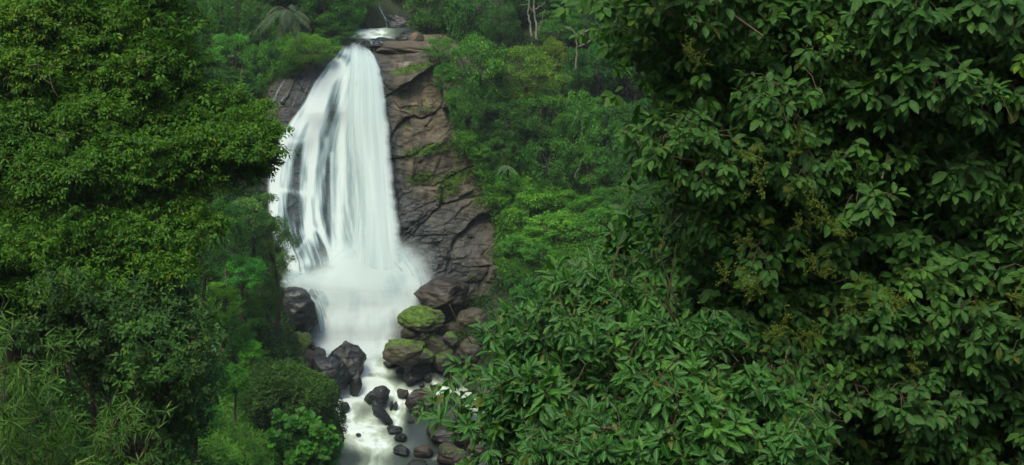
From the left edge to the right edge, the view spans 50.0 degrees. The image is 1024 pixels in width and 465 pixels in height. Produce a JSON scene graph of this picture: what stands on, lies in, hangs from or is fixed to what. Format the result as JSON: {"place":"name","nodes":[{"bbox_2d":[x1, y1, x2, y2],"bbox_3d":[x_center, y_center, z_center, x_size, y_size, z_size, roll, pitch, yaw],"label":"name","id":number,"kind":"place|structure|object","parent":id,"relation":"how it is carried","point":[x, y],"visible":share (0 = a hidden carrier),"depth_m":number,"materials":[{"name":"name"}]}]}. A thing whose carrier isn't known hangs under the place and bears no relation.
{"place":"outdoors","nodes":[
{"label":"outdoors","id":0,"kind":"place"},
{"bbox_2d":[331,28,418,44],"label":"river water","id":1,"kind":"structure","parent":0,"point":[388,33],"depth_m":101.67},
{"bbox_2d":[257,34,499,339],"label":"cliff","id":2,"kind":"structure","parent":0,"point":[434,240],"depth_m":89.37,"materials":[{"name":"stone"}]},
{"bbox_2d":[272,58,305,77],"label":"forest tree","id":3,"kind":"object","parent":2,"relation":"on","point":[291,68],"visible":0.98,"depth_m":90.71,"materials":[{"name":"green plant"}]},
{"bbox_2d":[277,33,344,69],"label":"forest tree","id":4,"kind":"object","parent":2,"relation":"on","point":[310,57],"visible":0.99,"depth_m":90.79,"materials":[{"name":"green plant"}]},
{"bbox_2d":[314,20,361,42],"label":"forest tree","id":5,"kind":"object","parent":2,"relation":"on","point":[342,36],"visible":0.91,"depth_m":97.59,"materials":[{"name":"green plant"}]},
{"bbox_2d":[269,47,422,359],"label":"waterfall","id":6,"kind":"structure","parent":2,"relation":"on","point":[367,284],"depth_m":87.77,"materials":[{"name":"liquid"}]},
{"bbox_2d":[360,37,395,50],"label":"boulder","id":7,"kind":"object","parent":2,"relation":"on","point":[375,45],"visible":0.42,"depth_m":94.37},
{"bbox_2d":[254,29,512,307],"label":"cliff vegetation","id":8,"kind":"object","parent":2,"relation":"on","point":[465,171],"visible":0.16,"depth_m":89.36,"materials":[{"name":"green plant"}]},
{"bbox_2d":[375,40,436,54],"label":"boulder","id":9,"kind":"object","parent":2,"relation":"on","point":[398,47],"visible":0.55,"depth_m":93.41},
{"bbox_2d":[421,37,455,72],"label":"forest tree","id":10,"kind":"object","parent":2,"relation":"on","point":[437,50],"visible":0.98,"depth_m":91.22,"materials":[{"name":"green plant"}]},
{"bbox_2d":[414,277,469,311],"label":"boulder","id":11,"kind":"object","parent":2,"relation":"on","point":[442,294],"visible":0.98,"depth_m":83.92,"materials":[{"name":"stone"}]},
{"bbox_2d":[433,60,456,110],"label":"shrub","id":12,"kind":"object","parent":2,"relation":"on","point":[446,70],"visible":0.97,"depth_m":89.88,"materials":[{"name":"green plant"}]},
{"bbox_2d":[448,76,488,157],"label":"forest tree","id":13,"kind":"object","parent":2,"relation":"on","point":[473,115],"visible":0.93,"depth_m":88.50,"materials":[{"name":"green plant"}]},
{"bbox_2d":[478,98,529,181],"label":"forest tree","id":14,"kind":"object","parent":2,"relation":"on","point":[504,107],"visible":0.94,"depth_m":89.86,"materials":[{"name":"green plant"}]},
{"bbox_2d":[488,135,526,193],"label":"forest tree","id":15,"kind":"object","parent":2,"relation":"on","point":[506,160],"visible":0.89,"depth_m":89.17,"materials":[{"name":"green plant"}]},
{"bbox_2d":[0,0,859,464],"bbox_3d":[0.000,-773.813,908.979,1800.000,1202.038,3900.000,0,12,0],"label":"terrain","id":16,"kind":"structure","parent":0,"point":[380,12],"depth_m":96.49,"materials":[{"name":"plant"}]},
{"bbox_2d":[0,326,51,424],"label":"forest tree","id":17,"kind":"object","parent":16,"relation":"on","point":[31,367],"visible":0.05,"depth_m":27.06,"materials":[{"name":"green plant"}]},
{"bbox_2d":[0,289,177,464],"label":"bamboo clump","id":18,"kind":"object","parent":16,"relation":"on","point":[12,427],"visible":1,"depth_m":11.60,"materials":[{"name":"green plant"}]},
{"bbox_2d":[0,257,229,464],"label":"shrub","id":19,"kind":"object","parent":16,"relation":"on","point":[96,345],"visible":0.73,"depth_m":21.62,"materials":[{"name":"green plant"}]},
{"bbox_2d":[0,0,298,419],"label":"canopy tree","id":20,"kind":"object","parent":16,"relation":"on","point":[103,109],"visible":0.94,"depth_m":22.59,"materials":[{"name":"green plant"}]},
{"bbox_2d":[106,310,196,403],"bbox_3d":[-6.971,2.515,21.214,1.624,2.720,3.350,-5,13,-22],"label":"shrub","id":21,"kind":"object","parent":16,"relation":"on","point":[169,365],"visible":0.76,"depth_m":20.21,"materials":[{"name":"green plant"}]},
{"bbox_2d":[1,188,342,464],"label":"bank undergrowth","id":22,"kind":"object","parent":16,"relation":"on","point":[61,396],"visible":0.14,"depth_m":34.24,"materials":[{"name":"green plant"}]},
{"bbox_2d":[161,277,210,315],"bbox_3d":[-14.550,4.072,47.849,2.759,5.040,3.354,3,12,13],"label":"forest tree","id":23,"kind":"object","parent":16,"relation":"on","point":[195,285],"visible":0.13,"depth_m":47.97,"materials":[{"name":"green plant"}]},
{"bbox_2d":[173,399,222,464],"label":"forest tree","id":24,"kind":"object","parent":16,"relation":"on","point":[215,408],"visible":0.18,"depth_m":38.06,"materials":[{"name":"green plant"}]},
{"bbox_2d":[189,241,229,315],"bbox_3d":[-17.276,2.618,61.937,2.879,5.166,3.500,-3,12,-15],"label":"forest tree","id":25,"kind":"object","parent":16,"relation":"on","point":[220,250],"visible":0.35,"depth_m":61.57,"materials":[{"name":"green plant"}]},
{"bbox_2d":[194,0,232,67],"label":"forest tree","id":26,"kind":"object","parent":16,"relation":"on","point":[213,8],"visible":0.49,"depth_m":92.99,"materials":[{"name":"green plant"}]},
{"bbox_2d":[203,358,232,421],"bbox_3d":[-14.124,7.649,50.665,2.199,4.220,2.554,1,12,4],"label":"forest tree","id":27,"kind":"object","parent":16,"relation":"on","point":[222,372],"visible":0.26,"depth_m":50.53,"materials":[{"name":"green plant"}]},
{"bbox_2d":[195,281,244,367],"bbox_3d":[-17.281,5.527,64.536,3.051,5.188,2.995,7,14,28],"label":"forest tree","id":28,"kind":"object","parent":16,"relation":"on","point":[230,293],"visible":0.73,"depth_m":64.23,"materials":[{"name":"green plant"}]},
{"bbox_2d":[203,196,253,286],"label":"forest tree","id":29,"kind":"object","parent":16,"relation":"on","point":[236,222],"visible":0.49,"depth_m":71.37,"materials":[{"name":"green plant"}]},
{"bbox_2d":[207,32,255,86],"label":"forest tree","id":30,"kind":"object","parent":16,"relation":"on","point":[233,54],"visible":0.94,"depth_m":91.92,"materials":[{"name":"green plant"}]},
{"bbox_2d":[215,362,249,424],"bbox_3d":[-14.971,8.669,59.073,1.924,3.580,2.235,-5,13,-21],"label":"forest tree","id":31,"kind":"object","parent":16,"relation":"on","point":[241,384],"visible":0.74,"depth_m":58.71,"materials":[{"name":"green plant"}]},
{"bbox_2d":[210,63,255,98],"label":"forest tree","id":32,"kind":"object","parent":16,"relation":"on","point":[225,72],"visible":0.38,"depth_m":90.13,"materials":[{"name":"green plant"}]},
{"bbox_2d":[184,350,282,464],"bbox_3d":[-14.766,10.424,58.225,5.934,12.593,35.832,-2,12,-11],"label":"bush","id":33,"kind":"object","parent":16,"relation":"on","point":[220,444],"depth_m":53.96,"materials":[{"name":"green plant"}]},
{"bbox_2d":[216,316,257,393],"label":"forest tree","id":34,"kind":"object","parent":16,"relation":"on","point":[236,343],"visible":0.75,"depth_m":65.58,"materials":[{"name":"green plant"}]},
{"bbox_2d":[215,254,266,324],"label":"forest tree","id":35,"kind":"object","parent":16,"relation":"on","point":[239,280],"visible":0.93,"depth_m":72.58,"materials":[{"name":"green plant"}]},
{"bbox_2d":[222,0,260,60],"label":"forest tree","id":36,"kind":"object","parent":16,"relation":"on","point":[246,5],"visible":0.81,"depth_m":94.03,"materials":[{"name":"green plant"}]},
{"bbox_2d":[226,299,272,336],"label":"forest tree","id":37,"kind":"object","parent":16,"relation":"on","point":[257,321],"visible":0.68,"depth_m":74.61,"materials":[{"name":"green plant"}]},
{"bbox_2d":[238,338,263,369],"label":"forest tree","id":38,"kind":"object","parent":16,"relation":"on","point":[256,347],"visible":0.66,"depth_m":73.04,"materials":[{"name":"green plant"}]},
{"bbox_2d":[227,192,281,287],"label":"forest tree","id":39,"kind":"object","parent":16,"relation":"on","point":[260,206],"visible":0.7,"depth_m":74.29,"materials":[{"name":"green plant"}]},
{"bbox_2d":[238,0,280,68],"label":"forest tree","id":40,"kind":"object","parent":16,"relation":"on","point":[261,37],"visible":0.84,"depth_m":93.80,"materials":[{"name":"green plant"}]},
{"bbox_2d":[245,39,280,91],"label":"forest tree","id":41,"kind":"object","parent":16,"relation":"on","point":[268,51],"visible":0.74,"depth_m":91.67,"materials":[{"name":"green plant"}]},
{"bbox_2d":[249,271,287,336],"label":"forest tree","id":42,"kind":"object","parent":16,"relation":"on","point":[266,302],"visible":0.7,"depth_m":77.23,"materials":[{"name":"green plant"}]},
{"bbox_2d":[245,215,298,327],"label":"forest tree","id":43,"kind":"object","parent":16,"relation":"on","point":[283,235],"visible":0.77,"depth_m":75.55,"materials":[{"name":"green plant"}]},
{"bbox_2d":[256,32,295,78],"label":"forest tree","id":44,"kind":"object","parent":16,"relation":"on","point":[280,57],"visible":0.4,"depth_m":93.04,"materials":[{"name":"green plant"}]},
{"bbox_2d":[254,5,310,41],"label":"palm tree","id":45,"kind":"object","parent":16,"relation":"on","point":[290,17],"visible":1,"depth_m":86.72,"materials":[{"name":"green plant"}]},
{"bbox_2d":[238,356,347,440],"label":"vine covered bush","id":46,"kind":"object","parent":16,"relation":"on","point":[288,393],"visible":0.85,"depth_m":65.22,"materials":[{"name":"green plant"}]},
{"bbox_2d":[277,286,318,332],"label":"boulder","id":47,"kind":"object","parent":16,"relation":"on","point":[300,310],"visible":0.7,"depth_m":83.37,"materials":[{"name":"stone"}]},
{"bbox_2d":[291,331,313,348],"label":"boulder","id":48,"kind":"object","parent":16,"relation":"on","point":[306,338],"visible":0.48,"depth_m":82.33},
{"bbox_2d":[264,406,343,464],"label":"shrub","id":49,"kind":"object","parent":16,"relation":"on","point":[305,443],"visible":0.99,"depth_m":61.11,"materials":[{"name":"green plant"}]},
{"bbox_2d":[291,341,319,367],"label":"boulder","id":50,"kind":"object","parent":16,"relation":"on","point":[310,354],"visible":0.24,"depth_m":81.47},
{"bbox_2d":[296,0,360,34],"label":"forest tree","id":51,"kind":"object","parent":16,"relation":"on","point":[342,9],"visible":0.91,"depth_m":97.83,"materials":[{"name":"green plant"}]},
{"bbox_2d":[331,0,367,30],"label":"forest tree","id":52,"kind":"object","parent":16,"relation":"on","point":[361,17],"visible":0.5,"depth_m":101.85,"materials":[{"name":"green plant"}]},
{"bbox_2d":[386,14,414,27],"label":"boulder","id":53,"kind":"object","parent":16,"relation":"on","point":[396,21],"visible":0.49,"depth_m":104.87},
{"bbox_2d":[402,0,449,34],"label":"forest tree","id":54,"kind":"object","parent":16,"relation":"on","point":[424,18],"visible":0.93,"depth_m":102.88,"materials":[{"name":"green plant"}]},
{"bbox_2d":[179,0,693,366],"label":"undergrowth","id":55,"kind":"object","parent":16,"relation":"on","point":[278,346],"visible":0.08,"depth_m":87.18,"materials":[{"name":"green plant"}]},
{"bbox_2d":[430,0,462,33],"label":"forest tree","id":56,"kind":"object","parent":16,"relation":"on","point":[437,7],"visible":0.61,"depth_m":102.58,"materials":[{"name":"green plant"}]},
{"bbox_2d":[454,335,482,367],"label":"boulder","id":57,"kind":"object","parent":16,"relation":"on","point":[466,347],"visible":0.73,"depth_m":81.91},
{"bbox_2d":[443,0,495,41],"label":"forest tree","id":58,"kind":"object","parent":16,"relation":"on","point":[468,21],"visible":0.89,"depth_m":100.76,"materials":[{"name":"green plant"}]},
{"bbox_2d":[456,307,487,333],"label":"boulder","id":59,"kind":"object","parent":16,"relation":"on","point":[466,318],"visible":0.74,"depth_m":83.17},
{"bbox_2d":[443,32,512,103],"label":"forest tree","id":60,"kind":"object","parent":16,"relation":"on","point":[490,63],"visible":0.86,"depth_m":90.50,"materials":[{"name":"green plant"}]},
{"bbox_2d":[474,67,512,128],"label":"forest tree","id":61,"kind":"object","parent":16,"relation":"on","point":[505,88],"visible":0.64,"depth_m":91.13,"materials":[{"name":"green plant"}]},
{"bbox_2d":[480,5,521,48],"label":"forest tree","id":62,"kind":"object","parent":16,"relation":"on","point":[510,11],"visible":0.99,"depth_m":99.22,"materials":[{"name":"green plant"}]},
{"bbox_2d":[492,170,526,198],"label":"shrub","id":63,"kind":"object","parent":16,"relation":"on","point":[508,184],"visible":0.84,"depth_m":88.93,"materials":[{"name":"green plant"}]},
{"bbox_2d":[498,264,525,290],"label":"shrub","id":64,"kind":"object","parent":16,"relation":"on","point":[513,280],"visible":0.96,"depth_m":85.36,"materials":[{"name":"green plant"}]},
{"bbox_2d":[497,232,528,276],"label":"shrub","id":65,"kind":"object","parent":16,"relation":"on","point":[506,243],"visible":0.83,"depth_m":86.22,"materials":[{"name":"green plant"}]},
{"bbox_2d":[501,201,532,241],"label":"shrub","id":66,"kind":"object","parent":16,"relation":"on","point":[513,209],"visible":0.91,"depth_m":87.47,"materials":[{"name":"green plant"}]},
{"bbox_2d":[501,0,546,26],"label":"forest tree","id":67,"kind":"object","parent":16,"relation":"on","point":[519,8],"visible":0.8,"depth_m":100.88,"materials":[{"name":"green plant"}]},
{"bbox_2d":[508,174,543,205],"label":"shrub","id":68,"kind":"object","parent":16,"relation":"on","point":[527,178],"visible":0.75,"depth_m":88.84,"materials":[{"name":"green plant"}]},
{"bbox_2d":[486,43,572,146],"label":"forest tree","id":69,"kind":"object","parent":16,"relation":"on","point":[525,81],"visible":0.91,"depth_m":92.05,"materials":[{"name":"green plant"}]},
{"bbox_2d":[509,275,552,312],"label":"shrub","id":70,"kind":"object","parent":16,"relation":"on","point":[520,291],"visible":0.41,"depth_m":79.83,"materials":[{"name":"green plant"}]},
{"bbox_2d":[452,128,613,285],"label":"creeper patch","id":71,"kind":"object","parent":16,"relation":"on","point":[520,265],"visible":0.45,"depth_m":87.86,"materials":[{"name":"green plant"}]},
{"bbox_2d":[516,225,553,248],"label":"shrub","id":72,"kind":"object","parent":16,"relation":"on","point":[527,240],"visible":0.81,"depth_m":85.83,"materials":[{"name":"green plant"}]},
{"bbox_2d":[515,182,556,214],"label":"shrub","id":73,"kind":"object","parent":16,"relation":"on","point":[525,197],"visible":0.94,"depth_m":88.03,"materials":[{"name":"green plant"}]},
{"bbox_2d":[518,239,558,274],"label":"shrub","id":74,"kind":"object","parent":16,"relation":"on","point":[527,255],"visible":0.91,"depth_m":84.91,"materials":[{"name":"green plant"}]},
{"bbox_2d":[509,90,579,165],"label":"forest tree","id":75,"kind":"object","parent":16,"relation":"on","point":[537,124],"visible":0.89,"depth_m":90.02,"materials":[{"name":"green plant"}]},
{"bbox_2d":[519,129,576,213],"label":"forest tree","id":76,"kind":"object","parent":16,"relation":"on","point":[552,171],"visible":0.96,"depth_m":88.89,"materials":[{"name":"green plant"}]},
{"bbox_2d":[527,210,568,253],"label":"shrub","id":77,"kind":"object","parent":16,"relation":"on","point":[541,218],"visible":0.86,"depth_m":85.71,"materials":[{"name":"green plant"}]},
{"bbox_2d":[538,35,569,77],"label":"forest tree","id":78,"kind":"object","parent":16,"relation":"on","point":[552,46],"visible":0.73,"depth_m":96.96,"materials":[{"name":"green plant"}]},
{"bbox_2d":[532,10,586,60],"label":"forest tree","id":79,"kind":"object","parent":16,"relation":"on","point":[561,36],"visible":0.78,"depth_m":98.58,"materials":[{"name":"green plant"}]},
{"bbox_2d":[542,188,585,212],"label":"shrub","id":80,"kind":"object","parent":16,"relation":"on","point":[576,204],"visible":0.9,"depth_m":88.21,"materials":[{"name":"green plant"}]},
{"bbox_2d":[546,207,584,242],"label":"shrub","id":81,"kind":"object","parent":16,"relation":"on","point":[564,213],"visible":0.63,"depth_m":85.57,"materials":[{"name":"green plant"}]},
{"bbox_2d":[560,46,594,99],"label":"forest tree","id":82,"kind":"object","parent":16,"relation":"on","point":[578,85],"visible":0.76,"depth_m":95.68,"materials":[{"name":"green plant"}]},
{"bbox_2d":[552,89,605,170],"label":"forest tree","id":83,"kind":"object","parent":16,"relation":"on","point":[571,133],"visible":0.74,"depth_m":90.88,"materials":[{"name":"green plant"}]},
{"bbox_2d":[560,215,601,245],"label":"shrub","id":84,"kind":"object","parent":16,"relation":"on","point":[581,220],"visible":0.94,"depth_m":84.15,"materials":[{"name":"green plant"}]},
{"bbox_2d":[557,1,615,59],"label":"forest tree","id":85,"kind":"object","parent":16,"relation":"on","point":[586,22],"visible":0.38,"depth_m":99.14,"materials":[{"name":"green plant"}]},
{"bbox_2d":[564,144,617,210],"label":"forest tree","id":86,"kind":"object","parent":16,"relation":"on","point":[586,180],"visible":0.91,"depth_m":89.59,"materials":[{"name":"green plant"}]},
{"bbox_2d":[570,42,624,103],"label":"forest tree","id":87,"kind":"object","parent":16,"relation":"on","point":[606,84],"visible":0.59,"depth_m":96.03,"materials":[{"name":"green plant"}]},
{"bbox_2d":[581,184,613,207],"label":"shrub","id":88,"kind":"object","parent":16,"relation":"on","point":[587,198],"visible":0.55,"depth_m":89.20,"materials":[{"name":"green plant"}]},
{"bbox_2d":[587,201,616,228],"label":"shrub","id":89,"kind":"object","parent":16,"relation":"on","point":[603,209],"visible":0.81,"depth_m":85.05,"materials":[{"name":"green plant"}]},
{"bbox_2d":[576,96,638,156],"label":"forest tree","id":90,"kind":"object","parent":16,"relation":"on","point":[604,110],"visible":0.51,"depth_m":91.95,"materials":[{"name":"green plant"}]},
{"bbox_2d":[592,185,632,217],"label":"forest tree","id":91,"kind":"object","parent":16,"relation":"on","point":[600,191],"visible":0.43,"depth_m":87.36,"materials":[{"name":"green plant"}]},
{"bbox_2d":[599,126,645,202],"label":"forest tree","id":92,"kind":"object","parent":16,"relation":"on","point":[618,144],"visible":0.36,"depth_m":89.25,"materials":[{"name":"green plant"}]},
{"bbox_2d":[600,32,656,109],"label":"forest tree","id":93,"kind":"object","parent":16,"relation":"on","point":[627,77],"visible":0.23,"depth_m":96.24,"materials":[{"name":"green plant"}]},
{"bbox_2d":[608,98,651,152],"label":"forest tree","id":94,"kind":"object","parent":16,"relation":"on","point":[632,106],"visible":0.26,"depth_m":91.08,"materials":[{"name":"green plant"}]},
{"bbox_2d":[411,199,865,464],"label":"pointed leaf tree","id":95,"kind":"object","parent":16,"relation":"on","point":[687,394],"visible":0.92,"depth_m":8.93,"materials":[{"name":"green plant"}]},
{"bbox_2d":[620,175,675,226],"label":"forest tree","id":96,"kind":"object","parent":16,"relation":"on","point":[649,197],"visible":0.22,"depth_m":81.01,"materials":[{"name":"green plant"}]},
{"bbox_2d":[494,158,858,461],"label":"slope undergrowth","id":97,"kind":"object","parent":16,"relation":"on","point":[507,290],"depth_m":85.08,"materials":[{"name":"green plant"}]},
{"bbox_2d":[551,0,1023,464],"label":"broadleaf tree","id":98,"kind":"object","parent":16,"relation":"on","point":[876,147],"visible":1,"depth_m":9.14,"materials":[{"name":"green plant"}]},
{"bbox_2d":[325,354,541,464],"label":"stream water","id":99,"kind":"structure","parent":0,"point":[375,443],"depth_m":79.09,"materials":[{"name":"liquid"}]},
{"bbox_2d":[311,356,349,390],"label":"boulder","id":100,"kind":"object","parent":99,"relation":"on","point":[335,369],"visible":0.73,"depth_m":79.86,"materials":[{"name":"stone"}]},
{"bbox_2d":[328,341,366,384],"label":"boulder","id":101,"kind":"object","parent":99,"relation":"in","point":[353,357],"visible":0.56,"depth_m":81.52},
{"bbox_2d":[369,385,389,406],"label":"boulder","id":102,"kind":"object","parent":99,"relation":"on","point":[380,394],"visible":0.84,"depth_m":79.93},
{"bbox_2d":[371,400,392,423],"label":"boulder","id":103,"kind":"object","parent":99,"relation":"on","point":[380,412],"visible":1,"depth_m":78.57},
{"bbox_2d":[382,339,424,367],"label":"boulder","id":104,"kind":"object","parent":99,"relation":"on","point":[405,352],"visible":0.98,"depth_m":80.74,"materials":[{"name":"stone"}]},
{"bbox_2d":[405,388,431,408],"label":"boulder","id":105,"kind":"object","parent":99,"relation":"in","point":[411,401],"visible":0.59,"depth_m":79.49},
{"bbox_2d":[433,349,454,371],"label":"boulder","id":106,"kind":"object","parent":99,"relation":"on","point":[441,359],"visible":0.75,"depth_m":81.48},
{"bbox_2d":[425,334,453,354],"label":"boulder","id":107,"kind":"object","parent":106,"relation":"on","point":[436,344],"visible":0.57,"depth_m":82.04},
{"bbox_2d":[397,305,444,333],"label":"boulder","id":108,"kind":"object","parent":107,"relation":"on","point":[425,319],"visible":0.97,"depth_m":81.64,"materials":[{"name":"plant"}]},
{"bbox_2d":[426,418,469,444],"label":"boulder","id":109,"kind":"object","parent":99,"relation":"on","point":[440,435],"visible":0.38,"depth_m":76.41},
{"bbox_2d":[437,442,466,464],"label":"boulder","id":110,"kind":"object","parent":99,"relation":"on","point":[449,453],"visible":0.94,"depth_m":75.05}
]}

